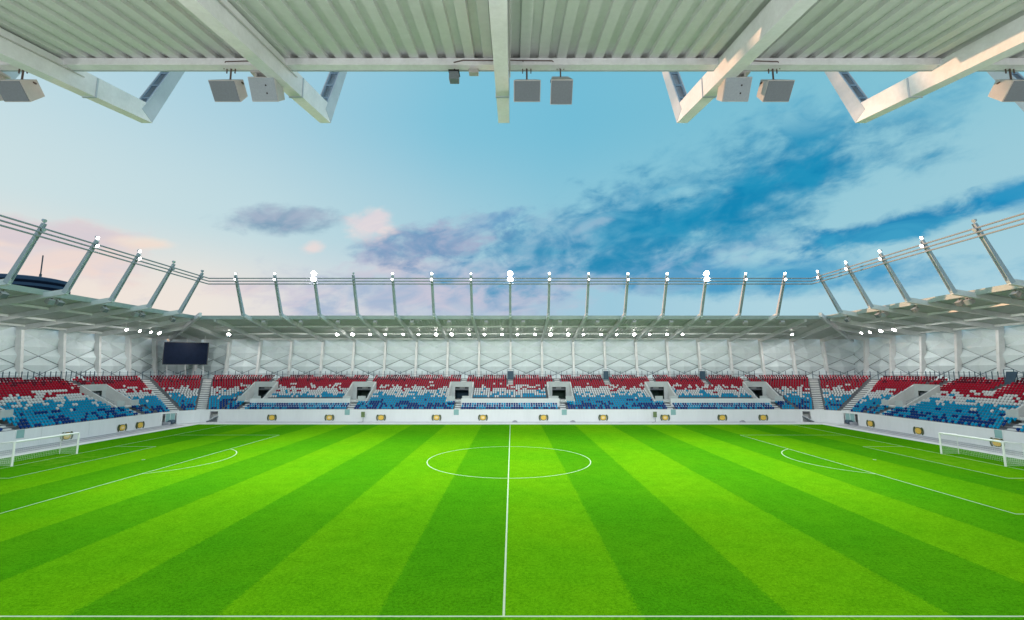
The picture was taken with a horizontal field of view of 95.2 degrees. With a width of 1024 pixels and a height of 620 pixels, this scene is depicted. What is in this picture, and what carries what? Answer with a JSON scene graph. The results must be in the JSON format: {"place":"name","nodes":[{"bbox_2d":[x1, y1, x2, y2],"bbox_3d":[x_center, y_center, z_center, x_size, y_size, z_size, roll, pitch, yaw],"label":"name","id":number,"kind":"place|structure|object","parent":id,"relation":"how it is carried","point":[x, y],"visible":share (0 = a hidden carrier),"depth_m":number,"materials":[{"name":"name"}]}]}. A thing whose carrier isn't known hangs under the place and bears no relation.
{"place":"outdoors","nodes":[
{"label":"outdoors","id":0,"kind":"place"},
{"bbox_2d":[0,421,1023,457],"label":"pavement","id":1,"kind":"structure","parent":0,"point":[803,422],"depth_m":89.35,"materials":[{"name":"concrete"}]},
{"bbox_2d":[0,279,194,450],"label":"stadium stand","id":2,"kind":"object","parent":1,"relation":"on","point":[26,345],"visible":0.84,"depth_m":78.50,"materials":[{"name":"concrete"}]},
{"bbox_2d":[0,289,9,298],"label":"hanging loudspeaker","id":3,"kind":"object","parent":2,"relation":"hanging from","point":[4,294],"visible":1,"depth_m":59.08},
{"bbox_2d":[15,429,24,438],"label":"wall gate","id":4,"kind":"structure","parent":2,"relation":"attached to","point":[20,434],"depth_m":61.37,"materials":[{"name":"teal glass"}]},
{"bbox_2d":[3,219,46,283],"bbox_3d":[-59.672,-7.204,57.385,4.137,8.248,0.500,0,-7,0],"label":"floodlight mast","id":5,"kind":"object","parent":2,"relation":"on","point":[18,264],"visible":0.97,"depth_m":57.25,"materials":[{"name":"metal"}]},
{"bbox_2d":[0,214,208,284],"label":"mast rail","id":6,"kind":"object","parent":5,"relation":"attached to","point":[95,248],"visible":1,"depth_m":64.28,"materials":[{"name":"metal"}]},
{"bbox_2d":[2,371,94,381],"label":"railing","id":7,"kind":"object","parent":2,"relation":"on","point":[85,372],"visible":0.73,"depth_m":82.24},
{"bbox_2d":[44,297,55,304],"bbox_3d":[-64.412,-1.350,65.156,0.982,1.281,1.120,0,-7,0],"label":"hanging loudspeaker","id":8,"kind":"object","parent":2,"relation":"hanging from","point":[50,301],"visible":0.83,"depth_m":64.95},
{"bbox_2d":[55,299,64,305],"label":"hanging loudspeaker","id":9,"kind":"object","parent":2,"relation":"hanging from","point":[59,302],"visible":0.95,"depth_m":66.30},
{"bbox_2d":[60,431,72,440],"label":"emblem board","id":10,"kind":"object","parent":2,"relation":"attached to","point":[67,437],"visible":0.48,"depth_m":67.77,"materials":[{"name":"gold metal"}]},
{"bbox_2d":[62,236,99,293],"bbox_3d":[-59.672,-6.261,64.775,4.137,8.248,0.500,0,-7,0],"label":"floodlight mast","id":11,"kind":"object","parent":2,"relation":"on","point":[69,285],"visible":0.97,"depth_m":64.63,"materials":[{"name":"metal"}]},
{"bbox_2d":[100,306,109,312],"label":"hanging loudspeaker","id":12,"kind":"object","parent":2,"relation":"hanging from","point":[104,309],"visible":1,"depth_m":73.65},
{"bbox_2d":[117,424,126,431],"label":"emblem board","id":13,"kind":"object","parent":2,"relation":"attached to","point":[121,427],"visible":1,"depth_m":77.31,"materials":[{"name":"gold metal"}]},
{"bbox_2d":[108,249,140,301],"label":"floodlight mast","id":14,"kind":"object","parent":2,"relation":"on","point":[117,290],"visible":0.99,"depth_m":72.02,"materials":[{"name":"metal"}]},
{"bbox_2d":[131,311,139,316],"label":"hanging loudspeaker","id":15,"kind":"object","parent":2,"relation":"hanging from","point":[135,314],"visible":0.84,"depth_m":79.66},
{"bbox_2d":[136,421,144,428],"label":"emblem board","id":16,"kind":"object","parent":2,"relation":"attached to","point":[140,424],"visible":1,"depth_m":81.06,"materials":[{"name":"gold metal"}]},
{"bbox_2d":[139,311,145,317],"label":"hanging loudspeaker","id":17,"kind":"object","parent":2,"relation":"hanging from","point":[142,315],"visible":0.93,"depth_m":81.13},
{"bbox_2d":[146,261,175,307],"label":"floodlight mast","id":18,"kind":"object","parent":2,"relation":"on","point":[152,300],"visible":0.98,"depth_m":79.40,"materials":[{"name":"metal"}]},
{"bbox_2d":[177,270,203,312],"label":"floodlight mast","id":19,"kind":"object","parent":2,"relation":"on","point":[186,300],"visible":0.98,"depth_m":86.78,"materials":[{"name":"metal"}]},
{"bbox_2d":[162,420,175,424],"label":"covered roll","id":20,"kind":"object","parent":1,"relation":"on","point":[169,422],"visible":0.96,"depth_m":86.89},
{"bbox_2d":[86,313,263,425],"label":"corner stand","id":21,"kind":"object","parent":1,"relation":"on","point":[131,350],"visible":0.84,"depth_m":102.36,"materials":[{"name":"concrete"}]},
{"bbox_2d":[165,413,174,423],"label":"glass gate","id":22,"kind":"structure","parent":21,"relation":"attached to","point":[171,416],"depth_m":87.81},
{"bbox_2d":[95,371,248,379],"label":"railing","id":23,"kind":"object","parent":21,"relation":"on","point":[111,372],"visible":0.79,"depth_m":96.89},
{"bbox_2d":[162,335,208,374],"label":"video screen","id":24,"kind":"object","parent":21,"relation":"attached to","point":[185,353],"visible":0.95,"depth_m":104.56,"materials":[{"name":"black glass"}]},
{"bbox_2d":[200,313,820,421],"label":"stadium stand","id":25,"kind":"object","parent":1,"relation":"on","point":[316,345],"visible":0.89,"depth_m":105.86,"materials":[{"name":"concrete"}]},
{"bbox_2d":[234,272,244,316],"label":"floodlight mast","id":26,"kind":"object","parent":25,"relation":"on","point":[241,306],"visible":0.99,"depth_m":90.67,"materials":[{"name":"grey metal"}]},
{"bbox_2d":[267,415,276,420],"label":"emblem board","id":27,"kind":"object","parent":25,"relation":"attached to","point":[271,417],"visible":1,"depth_m":92.45,"materials":[{"name":"gold metal"}]},
{"bbox_2d":[273,272,282,315],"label":"floodlight mast","id":28,"kind":"object","parent":25,"relation":"on","point":[278,298],"visible":0.97,"depth_m":90.73,"materials":[{"name":"grey metal"}]},
{"bbox_2d":[311,271,320,316],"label":"floodlight mast","id":29,"kind":"object","parent":25,"relation":"on","point":[314,274],"visible":0.98,"depth_m":90.45,"materials":[{"name":"grey metal"}]},
{"bbox_2d":[209,278,811,284],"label":"mast rail","id":30,"kind":"object","parent":29,"relation":"attached to","point":[510,281],"visible":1,"depth_m":89.17,"materials":[{"name":"metal"}]},
{"bbox_2d":[325,415,333,420],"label":"emblem board","id":31,"kind":"object","parent":25,"relation":"attached to","point":[329,417],"visible":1,"depth_m":92.45,"materials":[{"name":"gold metal"}]},
{"bbox_2d":[344,409,349,414],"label":"wall gate","id":32,"kind":"structure","parent":25,"relation":"attached to","point":[346,412],"depth_m":92.63,"materials":[{"name":"teal glass"}]},
{"bbox_2d":[352,272,358,316],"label":"floodlight mast","id":33,"kind":"object","parent":25,"relation":"on","point":[355,297],"visible":0.99,"depth_m":90.65,"materials":[{"name":"grey metal"}]},
{"bbox_2d":[376,415,385,420],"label":"emblem board","id":34,"kind":"object","parent":25,"relation":"attached to","point":[381,417],"visible":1,"depth_m":92.44,"materials":[{"name":"gold metal"}]},
{"bbox_2d":[391,272,396,316],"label":"floodlight mast","id":35,"kind":"object","parent":25,"relation":"on","point":[394,296],"visible":0.98,"depth_m":90.76,"materials":[{"name":"grey metal"}]},
{"bbox_2d":[430,272,434,315],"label":"floodlight mast","id":36,"kind":"object","parent":25,"relation":"on","point":[432,295],"visible":0.96,"depth_m":90.58,"materials":[{"name":"grey metal"}]},
{"bbox_2d":[432,415,440,420],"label":"emblem board","id":37,"kind":"object","parent":25,"relation":"attached to","point":[436,417],"visible":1,"depth_m":92.45,"materials":[{"name":"gold metal"}]},
{"bbox_2d":[453,409,458,414],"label":"wall gate","id":38,"kind":"structure","parent":25,"relation":"attached to","point":[455,412],"depth_m":92.63,"materials":[{"name":"teal glass"}]},
{"bbox_2d":[470,272,472,315],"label":"floodlight mast","id":39,"kind":"object","parent":25,"relation":"on","point":[471,295],"visible":0.99,"depth_m":90.49,"materials":[{"name":"grey metal"}]},
{"bbox_2d":[478,415,487,420],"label":"emblem board","id":40,"kind":"object","parent":25,"relation":"attached to","point":[482,417],"visible":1,"depth_m":92.44,"materials":[{"name":"gold metal"}]},
{"bbox_2d":[507,271,512,315],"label":"floodlight mast","id":41,"kind":"object","parent":25,"relation":"on","point":[510,274],"visible":0.98,"depth_m":90.13,"materials":[{"name":"grey metal"}]},
{"bbox_2d":[507,369,513,379],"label":"stair gate","id":42,"kind":"structure","parent":25,"relation":"on","point":[510,375],"depth_m":107.70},
{"bbox_2d":[266,371,754,378],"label":"railing","id":43,"kind":"object","parent":25,"relation":"on","point":[502,374],"visible":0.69,"depth_m":109.21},
{"bbox_2d":[0,375,1023,421],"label":"stadium seats","id":44,"kind":"object","parent":25,"relation":"on","point":[58,385],"visible":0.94,"depth_m":95.50,"materials":[{"name":"red plastic"}]},
{"bbox_2d":[539,415,547,420],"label":"emblem board","id":45,"kind":"object","parent":25,"relation":"attached to","point":[543,417],"visible":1,"depth_m":92.45,"materials":[{"name":"gold metal"}]},
{"bbox_2d":[547,272,550,316],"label":"floodlight mast","id":46,"kind":"object","parent":25,"relation":"on","point":[548,299],"visible":0.98,"depth_m":90.84,"materials":[{"name":"white metal"}]},
{"bbox_2d":[561,409,566,414],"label":"wall gate","id":47,"kind":"structure","parent":25,"relation":"attached to","point":[563,412],"depth_m":92.63,"materials":[{"name":"teal glass"}]},
{"bbox_2d":[585,272,589,316],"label":"floodlight mast","id":48,"kind":"object","parent":25,"relation":"on","point":[587,296],"visible":0.98,"depth_m":90.61,"materials":[{"name":"white metal"}]},
{"bbox_2d":[598,415,607,420],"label":"emblem board","id":49,"kind":"object","parent":25,"relation":"attached to","point":[602,417],"visible":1,"depth_m":92.45,"materials":[{"name":"gold metal"}]},
{"bbox_2d":[602,369,608,379],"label":"stair gate","id":50,"kind":"structure","parent":25,"relation":"on","point":[605,375],"depth_m":107.70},
{"bbox_2d":[623,272,628,315],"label":"floodlight mast","id":51,"kind":"object","parent":25,"relation":"on","point":[626,297],"visible":0.98,"depth_m":90.60,"materials":[{"name":"white metal"}]},
{"bbox_2d":[661,272,668,315],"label":"floodlight mast","id":52,"kind":"object","parent":25,"relation":"on","point":[664,297],"visible":0.98,"depth_m":90.74,"materials":[{"name":"white metal"}]},
{"bbox_2d":[660,415,669,420],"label":"emblem board","id":53,"kind":"object","parent":25,"relation":"attached to","point":[664,417],"visible":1,"depth_m":92.45,"materials":[{"name":"gold metal"}]},
{"bbox_2d":[670,409,675,414],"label":"wall gate","id":54,"kind":"structure","parent":25,"relation":"attached to","point":[672,412],"depth_m":92.63,"materials":[{"name":"teal glass"}]},
{"bbox_2d":[698,369,705,379],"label":"stair gate","id":55,"kind":"structure","parent":25,"relation":"on","point":[702,375],"depth_m":107.72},
{"bbox_2d":[699,271,709,316],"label":"floodlight mast","id":56,"kind":"object","parent":25,"relation":"on","point":[706,274],"visible":0.97,"depth_m":90.55,"materials":[{"name":"white metal"}]},
{"bbox_2d":[717,415,726,420],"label":"emblem board","id":57,"kind":"object","parent":25,"relation":"attached to","point":[721,417],"visible":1,"depth_m":92.45,"materials":[{"name":"gold metal"}]},
{"bbox_2d":[737,272,746,316],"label":"floodlight mast","id":58,"kind":"object","parent":25,"relation":"on","point":[741,298],"visible":0.98,"depth_m":90.60,"materials":[{"name":"white metal"}]},
{"bbox_2d":[758,415,767,420],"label":"emblem board","id":59,"kind":"object","parent":25,"relation":"attached to","point":[762,417],"visible":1,"depth_m":92.45,"materials":[{"name":"gold metal"}]},
{"bbox_2d":[775,272,786,316],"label":"floodlight mast","id":60,"kind":"object","parent":25,"relation":"on","point":[780,297],"visible":1,"depth_m":90.74,"materials":[{"name":"white metal"}]},
{"bbox_2d":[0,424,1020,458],"bbox_3d":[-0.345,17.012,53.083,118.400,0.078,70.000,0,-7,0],"label":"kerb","id":61,"kind":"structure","parent":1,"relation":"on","point":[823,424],"depth_m":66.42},
{"bbox_2d":[0,0,1023,122],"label":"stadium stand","id":62,"kind":"object","parent":1,"relation":"on","point":[69,45],"visible":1,"depth_m":14.50,"materials":[{"name":"metal"}]},
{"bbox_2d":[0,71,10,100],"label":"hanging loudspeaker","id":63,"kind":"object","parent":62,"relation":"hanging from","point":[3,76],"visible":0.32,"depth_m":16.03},
{"bbox_2d":[3,72,21,79],"bbox_3d":[-22.845,-11.768,21.653,0.540,8.248,4.147,0,-7,0],"label":"floodlight mast","id":64,"kind":"object","parent":62,"relation":"on","point":[13,75],"depth_m":21.19,"materials":[{"name":"metal"}]},
{"bbox_2d":[0,69,44,101],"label":"hanging loudspeaker","id":65,"kind":"object","parent":62,"relation":"hanging from","point":[21,90],"visible":0.83,"depth_m":15.70,"materials":[{"name":"metal"}]},
{"bbox_2d":[139,72,183,121],"bbox_3d":[-15.345,-11.768,21.653,0.540,8.248,4.147,0,-7,0],"label":"floodlight mast","id":66,"kind":"object","parent":62,"relation":"on","point":[155,95],"visible":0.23,"depth_m":20.14,"materials":[{"name":"metal"}]},
{"bbox_2d":[208,69,247,101],"bbox_3d":[-9.595,-7.664,15.922,0.895,1.289,0.952,0,-7,0],"label":"hanging loudspeaker","id":67,"kind":"object","parent":62,"relation":"hanging from","point":[228,90],"visible":1,"depth_m":15.65,"materials":[{"name":"metal"}]},
{"bbox_2d":[248,70,284,101],"bbox_3d":[-8.295,-7.638,15.923,1.120,1.281,0.982,0,-7,0],"label":"hanging loudspeaker","id":68,"kind":"object","parent":62,"relation":"hanging from","point":[263,87],"visible":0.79,"depth_m":15.61,"materials":[{"name":"metal"}]},
{"bbox_2d":[320,72,346,121],"bbox_3d":[-7.845,-11.768,21.653,0.540,8.248,4.147,0,-7,0],"label":"floodlight mast","id":69,"kind":"object","parent":62,"relation":"on","point":[331,89],"visible":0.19,"depth_m":20.16,"materials":[{"name":"metal"}]},
{"bbox_2d":[448,69,459,83],"bbox_3d":[-1.965,-8.003,15.912,0.360,0.480,0.360,0,-7,0],"label":"security camera","id":70,"kind":"object","parent":62,"relation":"attached to","point":[454,75],"visible":1,"depth_m":15.75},
{"bbox_2d":[469,69,478,75],"bbox_3d":[-1.305,-8.108,15.956,0.320,0.140,0.220,0,-7,0],"label":"junction box","id":71,"kind":"object","parent":62,"relation":"attached to","point":[473,72],"visible":1,"depth_m":15.85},
{"bbox_2d":[225,60,779,68],"bbox_3d":[-0.345,-8.322,15.860,19.029,0.171,0.292,0,-7,0],"label":"speaker cable","id":72,"kind":"object","parent":62,"relation":"on","point":[515,60],"visible":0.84,"depth_m":15.73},
{"bbox_2d":[514,69,540,101],"bbox_3d":[0.505,-7.664,15.922,0.895,1.289,0.952,0,-7,0],"label":"hanging loudspeaker","id":73,"kind":"object","parent":62,"relation":"hanging from","point":[527,90],"visible":1,"depth_m":15.60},
{"bbox_2d":[550,68,572,104],"bbox_3d":[1.655,-7.710,15.928,0.734,1.573,0.952,0,-7,0],"label":"hanging loudspeaker","id":74,"kind":"object","parent":62,"relation":"hanging from","point":[561,90],"visible":0.8,"depth_m":15.61,"materials":[{"name":"metal"}]},
{"bbox_2d":[662,72,686,121],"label":"roof beam","id":75,"kind":"structure","parent":62,"relation":"on","point":[676,90],"depth_m":20.16,"materials":[{"name":"metal"}]},
{"bbox_2d":[716,70,751,101],"bbox_3d":[7.505,-7.638,15.923,1.120,1.281,0.982,0,-7,0],"label":"hanging loudspeaker","id":76,"kind":"object","parent":62,"relation":"hanging from","point":[737,88],"visible":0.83,"depth_m":15.61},
{"bbox_2d":[757,69,794,101],"bbox_3d":[8.905,-7.664,15.922,0.895,1.289,0.952,0,-7,0],"label":"hanging loudspeaker","id":77,"kind":"object","parent":62,"relation":"hanging from","point":[774,90],"visible":1,"depth_m":15.65,"materials":[{"name":"metal"}]},
{"bbox_2d":[825,72,868,122],"bbox_3d":[14.655,-11.768,21.653,0.540,8.248,4.147,0,-7,0],"label":"floodlight mast","id":78,"kind":"object","parent":62,"relation":"on","point":[850,92],"visible":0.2,"depth_m":20.14,"materials":[{"name":"metal"}]},
{"bbox_2d":[987,72,1023,111],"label":"floodlight mast","id":79,"kind":"object","parent":62,"relation":"on","point":[995,76],"visible":0.02,"depth_m":20.71,"materials":[{"name":"metal"}]},
{"bbox_2d":[988,68,1023,101],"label":"hanging loudspeaker","id":80,"kind":"object","parent":62,"relation":"hanging from","point":[1008,90],"visible":1,"depth_m":15.73,"materials":[{"name":"metal"}]},
{"bbox_2d":[757,313,933,425],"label":"corner stand","id":81,"kind":"object","parent":1,"relation":"on","point":[824,345],"visible":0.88,"depth_m":104.35,"materials":[{"name":"concrete"}]},
{"bbox_2d":[772,371,926,379],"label":"railing","id":82,"kind":"object","parent":81,"relation":"on","point":[900,372],"visible":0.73,"depth_m":96.87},
{"bbox_2d":[845,413,855,421],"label":"glass gate","id":83,"kind":"structure","parent":81,"relation":"attached to","point":[848,416],"depth_m":87.86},
{"bbox_2d":[845,420,857,424],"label":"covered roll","id":84,"kind":"object","parent":1,"relation":"on","point":[850,422],"visible":0.96,"depth_m":86.90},
{"bbox_2d":[826,279,1023,451],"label":"stadium stand","id":85,"kind":"object","parent":1,"relation":"on","point":[994,345],"visible":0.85,"depth_m":78.26,"materials":[{"name":"concrete"}]},
{"bbox_2d":[816,270,842,312],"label":"floodlight mast","id":86,"kind":"object","parent":85,"relation":"on","point":[833,300],"visible":0.98,"depth_m":86.78,"materials":[{"name":"metal"}]},
{"bbox_2d":[844,261,873,307],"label":"floodlight mast","id":87,"kind":"object","parent":85,"relation":"on","point":[868,302],"visible":0.98,"depth_m":79.40,"materials":[{"name":"metal"}]},
{"bbox_2d":[811,213,1023,283],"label":"mast rail","id":88,"kind":"object","parent":87,"relation":"attached to","point":[927,247],"visible":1,"depth_m":63.58,"materials":[{"name":"metal"}]},
{"bbox_2d":[866,420,874,426],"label":"emblem board","id":89,"kind":"object","parent":85,"relation":"attached to","point":[871,424],"visible":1,"depth_m":83.12,"materials":[{"name":"gold metal"}]},
{"bbox_2d":[874,311,880,317],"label":"hanging loudspeaker","id":90,"kind":"object","parent":85,"relation":"hanging from","point":[877,315],"visible":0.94,"depth_m":81.14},
{"bbox_2d":[880,311,888,316],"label":"hanging loudspeaker","id":91,"kind":"object","parent":85,"relation":"hanging from","point":[884,314],"visible":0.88,"depth_m":79.64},
{"bbox_2d":[878,250,910,301],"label":"floodlight mast","id":92,"kind":"object","parent":85,"relation":"on","point":[900,287],"visible":0.98,"depth_m":72.03,"materials":[{"name":"metal"}]},
{"bbox_2d":[910,305,919,312],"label":"hanging loudspeaker","id":93,"kind":"object","parent":85,"relation":"hanging from","point":[914,309],"visible":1,"depth_m":73.68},
{"bbox_2d":[913,427,923,434],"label":"emblem board","id":94,"kind":"object","parent":85,"relation":"attached to","point":[918,430],"visible":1,"depth_m":73.31,"materials":[{"name":"gold metal"}]},
{"bbox_2d":[919,236,956,293],"bbox_3d":[58.982,-6.261,64.775,4.137,8.248,0.500,0,-7,0],"label":"floodlight mast","id":95,"kind":"object","parent":85,"relation":"on","point":[949,285],"visible":0.97,"depth_m":64.63,"materials":[{"name":"metal"}]},
{"bbox_2d":[954,298,964,305],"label":"hanging loudspeaker","id":96,"kind":"object","parent":85,"relation":"hanging from","point":[959,302],"visible":0.94,"depth_m":66.33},
{"bbox_2d":[963,297,974,304],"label":"hanging loudspeaker","id":97,"kind":"object","parent":85,"relation":"hanging from","point":[968,301],"visible":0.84,"depth_m":64.95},
{"bbox_2d":[925,371,1023,382],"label":"railing","id":98,"kind":"object","parent":85,"relation":"on","point":[934,372],"visible":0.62,"depth_m":82.29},
{"bbox_2d":[971,219,1015,283],"bbox_3d":[58.982,-7.204,57.385,4.137,8.248,0.500,0,-7,0],"label":"floodlight mast","id":99,"kind":"object","parent":85,"relation":"on","point":[999,263],"visible":0.97,"depth_m":57.25,"materials":[{"name":"metal"}]},
{"bbox_2d":[989,437,1004,446],"bbox_3d":[63.752,17.440,61.496,0.105,1.167,2.006,0,-7,0],"label":"emblem board","id":100,"kind":"object","parent":85,"relation":"attached to","point":[998,444],"visible":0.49,"depth_m":61.50,"materials":[{"name":"gold metal"}]},
{"bbox_2d":[993,429,1003,438],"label":"wall gate","id":101,"kind":"structure","parent":85,"relation":"attached to","point":[998,433],"depth_m":61.33,"materials":[{"name":"teal glass"}]},
{"bbox_2d":[1003,369,1017,384],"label":"stair gate","id":102,"kind":"structure","parent":85,"relation":"on","point":[1010,378],"depth_m":73.22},
{"bbox_2d":[1009,289,1021,298],"bbox_3d":[63.718,-2.142,59.158,0.952,1.289,0.895,0,-7,0],"label":"hanging loudspeaker","id":103,"kind":"object","parent":85,"relation":"hanging from","point":[1015,294],"visible":1,"depth_m":58.92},
{"bbox_2d":[0,424,1023,619],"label":"football pitch","id":104,"kind":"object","parent":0,"point":[629,520],"visible":1,"depth_m":30.66,"materials":[{"name":"plant"}]},
{"bbox_2d":[0,432,79,466],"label":"football goal","id":105,"kind":"object","parent":104,"relation":"on","point":[12,459],"visible":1,"depth_m":52.80,"materials":[{"name":"white paint"}]},
{"bbox_2d":[0,425,1023,616],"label":"pitch markings","id":106,"kind":"object","parent":104,"relation":"on","point":[504,589],"visible":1,"depth_m":19.34,"materials":[{"name":"paint"}]},
{"bbox_2d":[938,432,1023,466],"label":"football goal","id":107,"kind":"object","parent":104,"relation":"on","point":[989,440],"visible":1,"depth_m":52.30,"materials":[{"name":"white paint"}]},
{"bbox_2d":[0,72,1023,338],"label":"sky","id":108,"kind":"structure","parent":0,"point":[411,174],"materials":[{"name":"blue"}]},
{"label":"ground","id":109,"kind":"structure","parent":0,"visible":0},
{"bbox_2d":[0,255,70,330],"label":"office tower","id":110,"kind":"structure","parent":109,"relation":"on","point":[43,283],"depth_m":130.30,"materials":[{"name":"metal"}]}
]}

